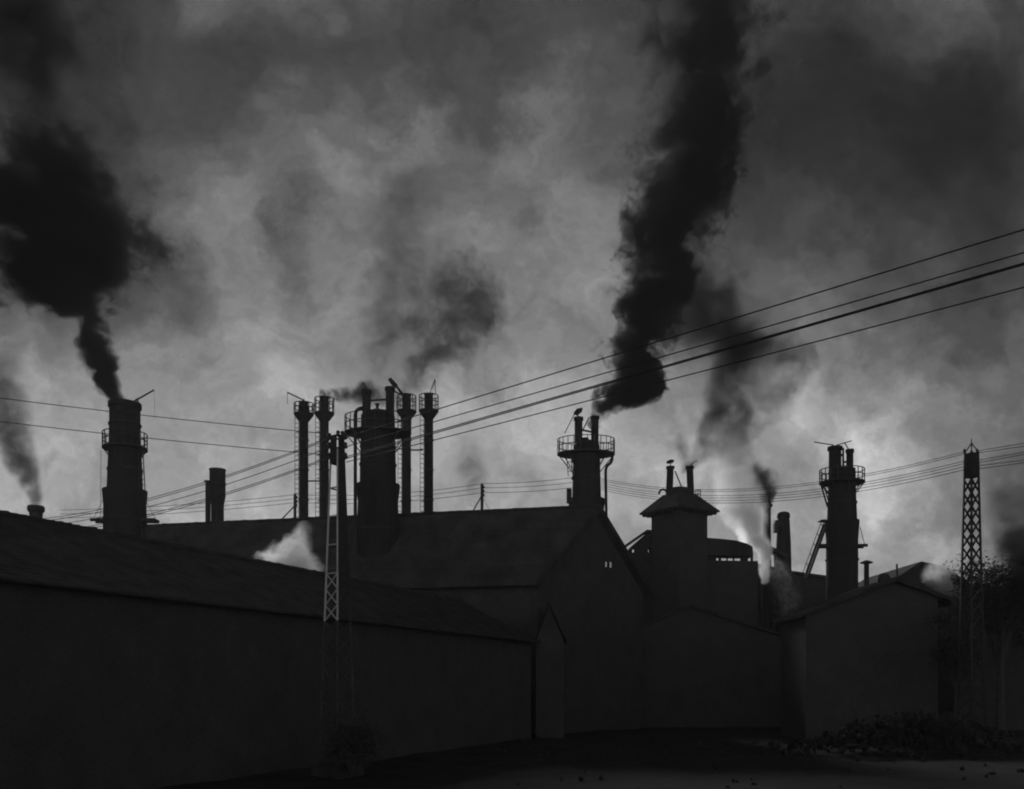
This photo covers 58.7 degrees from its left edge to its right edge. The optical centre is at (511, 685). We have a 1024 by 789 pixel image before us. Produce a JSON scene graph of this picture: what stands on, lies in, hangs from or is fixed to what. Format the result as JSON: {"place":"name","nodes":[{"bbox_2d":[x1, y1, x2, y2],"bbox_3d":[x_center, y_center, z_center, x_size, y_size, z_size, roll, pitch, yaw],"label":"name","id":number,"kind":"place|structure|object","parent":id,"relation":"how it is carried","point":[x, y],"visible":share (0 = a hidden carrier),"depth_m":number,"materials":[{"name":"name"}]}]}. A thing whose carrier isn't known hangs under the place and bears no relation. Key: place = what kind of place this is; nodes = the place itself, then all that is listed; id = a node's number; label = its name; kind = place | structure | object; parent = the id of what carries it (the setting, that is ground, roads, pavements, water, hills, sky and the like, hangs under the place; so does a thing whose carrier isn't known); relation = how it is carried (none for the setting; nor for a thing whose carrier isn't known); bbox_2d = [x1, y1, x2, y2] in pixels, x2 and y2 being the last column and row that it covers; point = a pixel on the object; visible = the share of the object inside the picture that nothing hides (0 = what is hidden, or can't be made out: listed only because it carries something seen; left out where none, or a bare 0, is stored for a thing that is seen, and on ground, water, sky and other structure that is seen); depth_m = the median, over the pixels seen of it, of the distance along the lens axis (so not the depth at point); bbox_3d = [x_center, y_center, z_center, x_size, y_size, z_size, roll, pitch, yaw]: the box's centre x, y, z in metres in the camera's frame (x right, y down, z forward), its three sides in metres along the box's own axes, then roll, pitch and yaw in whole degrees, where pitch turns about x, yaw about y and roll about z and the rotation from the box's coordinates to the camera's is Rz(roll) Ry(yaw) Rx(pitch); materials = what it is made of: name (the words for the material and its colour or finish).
{"place":"outdoors","nodes":[
{"label":"outdoors","id":0,"kind":"place"},
{"bbox_2d":[0,0,1023,585],"label":"sky","id":1,"kind":"structure","parent":0,"point":[223,209],"materials":[{"name":"grey"}]},
{"bbox_2d":[154,727,1023,788],"bbox_3d":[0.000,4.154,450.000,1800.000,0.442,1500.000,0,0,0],"label":"ground","id":2,"kind":"structure","parent":0,"point":[490,766],"depth_m":46.78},
{"bbox_2d":[27,505,44,517],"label":"chimney","id":3,"kind":"object","parent":2,"relation":"on","point":[38,511],"visible":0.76,"depth_m":77.52,"materials":[{"name":"metal"}]},
{"bbox_2d":[90,389,159,537],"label":"cupola furnace","id":4,"kind":"object","parent":2,"relation":"on","point":[124,468],"visible":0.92,"depth_m":78.78,"materials":[{"name":"metal"}]},
{"bbox_2d":[204,480,210,521],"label":"thin chimney","id":5,"kind":"object","parent":2,"relation":"on","point":[207,509],"visible":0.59,"depth_m":101.15,"materials":[{"name":"metal"}]},
{"bbox_2d":[209,467,225,520],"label":"drum chimney","id":6,"kind":"object","parent":2,"relation":"on","point":[217,514],"visible":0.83,"depth_m":101.34,"materials":[{"name":"metal"}]},
{"bbox_2d":[0,510,540,788],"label":"tiled shed","id":7,"kind":"structure","parent":2,"relation":"on","point":[127,661],"depth_m":39.97,"materials":[{"name":"tile"}]},
{"bbox_2d":[282,494,301,517],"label":"wooden pole","id":8,"kind":"object","parent":2,"relation":"on","point":[295,505],"visible":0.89,"depth_m":95.88,"materials":[{"name":"wood"}]},
{"bbox_2d":[74,503,288,517],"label":"power cable","id":9,"kind":"object","parent":8,"relation":"attached to","point":[196,511],"visible":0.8,"depth_m":99.11,"materials":[{"name":"black rubber"}]},
{"bbox_2d":[74,495,288,509],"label":"power cable","id":10,"kind":"object","parent":8,"relation":"attached to","point":[198,503],"visible":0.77,"depth_m":99.06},
{"bbox_2d":[74,499,288,513],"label":"power cable","id":11,"kind":"object","parent":8,"relation":"attached to","point":[199,507],"visible":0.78,"depth_m":99.04,"materials":[{"name":"black rubber"}]},
{"bbox_2d":[287,392,318,517],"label":"slim stack","id":12,"kind":"object","parent":2,"relation":"on","point":[303,415],"visible":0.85,"depth_m":97.60,"materials":[{"name":"metal"}]},
{"bbox_2d":[314,393,334,516],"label":"slim stack","id":13,"kind":"object","parent":2,"relation":"on","point":[324,414],"visible":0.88,"depth_m":97.58,"materials":[{"name":"metal"}]},
{"bbox_2d":[311,430,363,779],"bbox_3d":[-8.054,-3.743,42.000,1.700,16.121,1.700,0,0,34],"label":"lattice mast","id":14,"kind":"object","parent":2,"relation":"on","point":[336,456],"visible":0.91,"depth_m":41.75,"materials":[{"name":"metal"}]},
{"bbox_2d":[0,421,326,454],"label":"power cable","id":15,"kind":"object","parent":14,"relation":"attached to","point":[161,439],"visible":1,"depth_m":39.70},
{"bbox_2d":[1,398,327,433],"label":"power cable","id":16,"kind":"object","parent":14,"relation":"attached to","point":[161,417],"visible":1,"depth_m":39.65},
{"bbox_2d":[45,438,326,518],"bbox_3d":[-27.016,-11.746,56.175,47.298,2.520,0.034,0,0,38],"label":"power cable","id":17,"kind":"object","parent":14,"relation":"attached to","point":[194,485],"visible":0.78,"depth_m":48.18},
{"bbox_2d":[53,439,328,519],"bbox_3d":[-27.016,-11.574,56.175,47.298,2.430,0.034,0,0,38],"label":"power cable","id":18,"kind":"object","parent":14,"relation":"attached to","point":[200,485],"visible":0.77,"depth_m":47.76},
{"bbox_2d":[68,448,327,522],"bbox_3d":[-27.016,-11.277,56.175,47.298,2.510,0.034,0,0,38],"label":"power cable","id":19,"kind":"object","parent":14,"relation":"attached to","point":[206,490],"visible":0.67,"depth_m":47.51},
{"bbox_2d":[88,458,325,526],"bbox_3d":[-27.016,-10.876,56.175,47.298,2.541,0.034,0,0,38],"label":"power cable","id":20,"kind":"object","parent":14,"relation":"attached to","point":[213,496],"visible":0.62,"depth_m":47.07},
{"bbox_2d":[98,459,327,526],"bbox_3d":[-27.016,-10.704,56.175,47.298,2.450,0.034,0,0,38],"label":"power cable","id":21,"kind":"object","parent":14,"relation":"attached to","point":[216,497],"visible":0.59,"depth_m":47.05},
{"bbox_2d":[347,264,1023,458],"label":"power cable","id":22,"kind":"object","parent":14,"relation":"attached to","point":[715,352],"visible":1,"depth_m":28.92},
{"bbox_2d":[347,229,1023,436],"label":"power cable","id":23,"kind":"object","parent":14,"relation":"attached to","point":[717,323],"visible":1,"depth_m":28.94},
{"bbox_2d":[347,262,1023,456],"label":"power cable","id":24,"kind":"object","parent":14,"relation":"attached to","point":[709,352],"visible":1,"depth_m":29.17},
{"bbox_2d":[347,252,1023,446],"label":"power cable","id":25,"kind":"object","parent":14,"relation":"attached to","point":[716,341],"visible":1,"depth_m":29.02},
{"bbox_2d":[347,287,1023,461],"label":"power cable","id":26,"kind":"object","parent":14,"relation":"attached to","point":[719,366],"visible":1,"depth_m":28.89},
{"bbox_2d":[316,710,393,776],"bbox_3d":[-6.984,2.522,40.053,3.625,2.978,3.463,0,0,0],"label":"bush","id":27,"kind":"object","parent":2,"relation":"on","point":[355,745],"visible":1,"depth_m":39.74,"materials":[{"name":"black plant"}]},
{"bbox_2d":[147,504,654,734],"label":"gabled shed","id":28,"kind":"structure","parent":2,"relation":"on","point":[575,566],"depth_m":83.66,"materials":[{"name":"metal"}]},
{"bbox_2d":[344,378,410,557],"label":"cupola furnace","id":29,"kind":"object","parent":28,"relation":"on","point":[376,514],"visible":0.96,"depth_m":84.05,"materials":[{"name":"metal"}]},
{"bbox_2d":[608,561,611,568],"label":"window","id":30,"kind":"structure","parent":28,"relation":"in","point":[610,562],"depth_m":85.47,"materials":[{"name":"grey glass"}]},
{"bbox_2d":[396,388,422,512],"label":"slim stack","id":31,"kind":"object","parent":2,"relation":"on","point":[405,454],"visible":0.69,"depth_m":97.60,"materials":[{"name":"metal"}]},
{"bbox_2d":[419,379,438,511],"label":"slim stack","id":32,"kind":"object","parent":2,"relation":"on","point":[428,405],"visible":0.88,"depth_m":97.58,"materials":[{"name":"metal"}]},
{"bbox_2d":[473,484,488,509],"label":"wooden pole","id":33,"kind":"object","parent":2,"relation":"on","point":[481,499],"visible":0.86,"depth_m":91.86,"materials":[{"name":"wood"}]},
{"bbox_2d":[297,493,477,503],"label":"power cable","id":34,"kind":"object","parent":33,"relation":"attached to","point":[399,501],"visible":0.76,"depth_m":93.65,"materials":[{"name":"black rubber"}]},
{"bbox_2d":[297,488,478,499],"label":"power cable","id":35,"kind":"object","parent":33,"relation":"attached to","point":[399,497],"visible":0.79,"depth_m":93.48,"materials":[{"name":"black rubber"}]},
{"bbox_2d":[296,483,482,495],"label":"power cable","id":36,"kind":"object","parent":33,"relation":"attached to","point":[406,492],"visible":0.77,"depth_m":93.50,"materials":[{"name":"black rubber"}]},
{"bbox_2d":[484,488,566,492],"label":"power cable","id":37,"kind":"object","parent":33,"relation":"attached to","point":[523,491],"visible":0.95,"depth_m":92.44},
{"bbox_2d":[483,478,567,483],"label":"power cable","id":38,"kind":"object","parent":33,"relation":"attached to","point":[521,482],"visible":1,"depth_m":92.40,"materials":[{"name":"black rubber"}]},
{"bbox_2d":[485,482,571,487],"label":"power cable","id":39,"kind":"object","parent":33,"relation":"attached to","point":[524,486],"visible":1,"depth_m":92.31,"materials":[{"name":"black rubber"}]},
{"bbox_2d":[534,602,566,737],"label":"gabled porch","id":40,"kind":"object","parent":2,"relation":"on","point":[550,636],"visible":0.84,"depth_m":73.20,"materials":[{"name":"concrete"}]},
{"bbox_2d":[557,408,614,515],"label":"cupola furnace","id":41,"kind":"object","parent":2,"relation":"on","point":[585,455],"visible":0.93,"depth_m":91.93,"materials":[{"name":"metal"}]},
{"bbox_2d":[625,530,651,622],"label":"lean to wing","id":42,"kind":"object","parent":2,"relation":"on","point":[641,554],"visible":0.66,"depth_m":100.80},
{"bbox_2d":[639,459,719,618],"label":"furnace house","id":43,"kind":"structure","parent":2,"relation":"on","point":[679,555],"depth_m":98.54,"materials":[{"name":"brick"}]},
{"bbox_2d":[643,604,780,727],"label":"lean shed","id":44,"kind":"structure","parent":2,"relation":"on","point":[703,667],"depth_m":92.00,"materials":[{"name":"concrete"}]},
{"bbox_2d":[707,538,757,624],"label":"slotted roof wing","id":45,"kind":"structure","parent":2,"relation":"on","point":[732,588],"depth_m":101.00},
{"bbox_2d":[496,709,1023,787],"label":"rubble","id":46,"kind":"object","parent":2,"relation":"on","point":[887,732],"visible":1,"depth_m":54.90,"materials":[{"name":"black stone"}]},
{"bbox_2d":[761,500,772,629],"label":"capped chimney","id":47,"kind":"object","parent":2,"relation":"on","point":[766,506],"visible":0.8,"depth_m":107.57,"materials":[{"name":"black metal"}]},
{"bbox_2d":[755,541,788,630],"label":"slanting gantry","id":48,"kind":"object","parent":2,"relation":"on","point":[762,546],"visible":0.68,"depth_m":106.59,"materials":[{"name":"metal"}]},
{"bbox_2d":[773,511,791,632],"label":"domed chimney","id":49,"kind":"object","parent":2,"relation":"on","point":[781,526],"visible":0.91,"depth_m":107.30,"materials":[{"name":"metal"}]},
{"bbox_2d":[757,563,858,630],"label":"long low shed","id":50,"kind":"structure","parent":2,"relation":"on","point":[810,590],"depth_m":111.00,"materials":[{"name":"brick"}]},
{"bbox_2d":[802,440,867,599],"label":"cupola furnace","id":51,"kind":"object","parent":2,"relation":"on","point":[840,531],"visible":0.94,"depth_m":83.97,"materials":[{"name":"metal"}]},
{"bbox_2d":[772,560,957,739],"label":"gabled shed","id":52,"kind":"structure","parent":2,"relation":"on","point":[851,655],"depth_m":70.00,"materials":[{"name":"concrete"}]},
{"bbox_2d":[858,561,966,592],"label":"hipped shed","id":53,"kind":"structure","parent":2,"relation":"on","point":[931,576],"depth_m":92.00,"materials":[{"name":"metal"}]},
{"bbox_2d":[917,600,992,720],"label":"tree","id":54,"kind":"object","parent":2,"relation":"on","point":[947,656],"visible":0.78,"depth_m":65.86,"materials":[{"name":"black plant"}]},
{"bbox_2d":[957,438,992,750],"bbox_3d":[30.297,-5.998,60.000,1.800,20.642,1.800,0,0,-18],"label":"lattice mast","id":55,"kind":"object","parent":2,"relation":"on","point":[971,467],"visible":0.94,"depth_m":59.67,"materials":[{"name":"metal"}]},
{"bbox_2d":[601,452,961,489],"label":"power cable","id":56,"kind":"object","parent":55,"relation":"attached to","point":[787,485],"visible":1,"depth_m":72.61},
{"bbox_2d":[601,467,961,500],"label":"power cable","id":57,"kind":"object","parent":55,"relation":"attached to","point":[790,497],"visible":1,"depth_m":71.26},
{"bbox_2d":[601,453,964,491],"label":"power cable","id":58,"kind":"object","parent":55,"relation":"attached to","point":[794,486],"visible":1,"depth_m":71.33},
{"bbox_2d":[601,463,964,497],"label":"power cable","id":59,"kind":"object","parent":55,"relation":"attached to","point":[802,493],"visible":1,"depth_m":69.77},
{"bbox_2d":[603,461,963,495],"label":"power cable","id":60,"kind":"object","parent":55,"relation":"attached to","point":[795,491],"visible":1,"depth_m":71.85,"materials":[{"name":"black rubber"}]},
{"bbox_2d":[604,469,964,502],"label":"power cable","id":61,"kind":"object","parent":55,"relation":"attached to","point":[804,498],"visible":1,"depth_m":69.46,"materials":[{"name":"black rubber"}]},
{"bbox_2d":[977,454,1023,462],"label":"power cable","id":62,"kind":"object","parent":55,"relation":"attached to","point":[1000,458],"visible":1,"depth_m":58.32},
{"bbox_2d":[978,460,1022,465],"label":"power cable","id":63,"kind":"object","parent":55,"relation":"attached to","point":[1002,462],"visible":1,"depth_m":58.33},
{"bbox_2d":[978,443,1023,450],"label":"power cable","id":64,"kind":"object","parent":55,"relation":"attached to","point":[1002,446],"visible":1,"depth_m":58.31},
{"bbox_2d":[979,446,1023,452],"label":"power cable","id":65,"kind":"object","parent":55,"relation":"attached to","point":[1001,449],"visible":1,"depth_m":58.30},
{"bbox_2d":[979,462,1023,468],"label":"power cable","id":66,"kind":"object","parent":55,"relation":"attached to","point":[1001,465],"visible":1,"depth_m":58.24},
{"bbox_2d":[980,452,1023,459],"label":"power cable","id":67,"kind":"object","parent":55,"relation":"attached to","point":[1003,455],"visible":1,"depth_m":58.25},
{"bbox_2d":[938,550,1023,738],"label":"tree","id":68,"kind":"object","parent":2,"relation":"on","point":[1003,598],"visible":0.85,"depth_m":71.40,"materials":[{"name":"black plant"}]},
{"bbox_2d":[938,584,1023,730],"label":"tree","id":69,"kind":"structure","parent":2,"relation":"on","point":[1014,688],"depth_m":84.00,"materials":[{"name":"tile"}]},
{"bbox_2d":[988,554,1023,658],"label":"tree","id":70,"kind":"object","parent":2,"relation":"on","point":[1020,636],"visible":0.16,"depth_m":76.27,"materials":[{"name":"black plant"}]}
]}

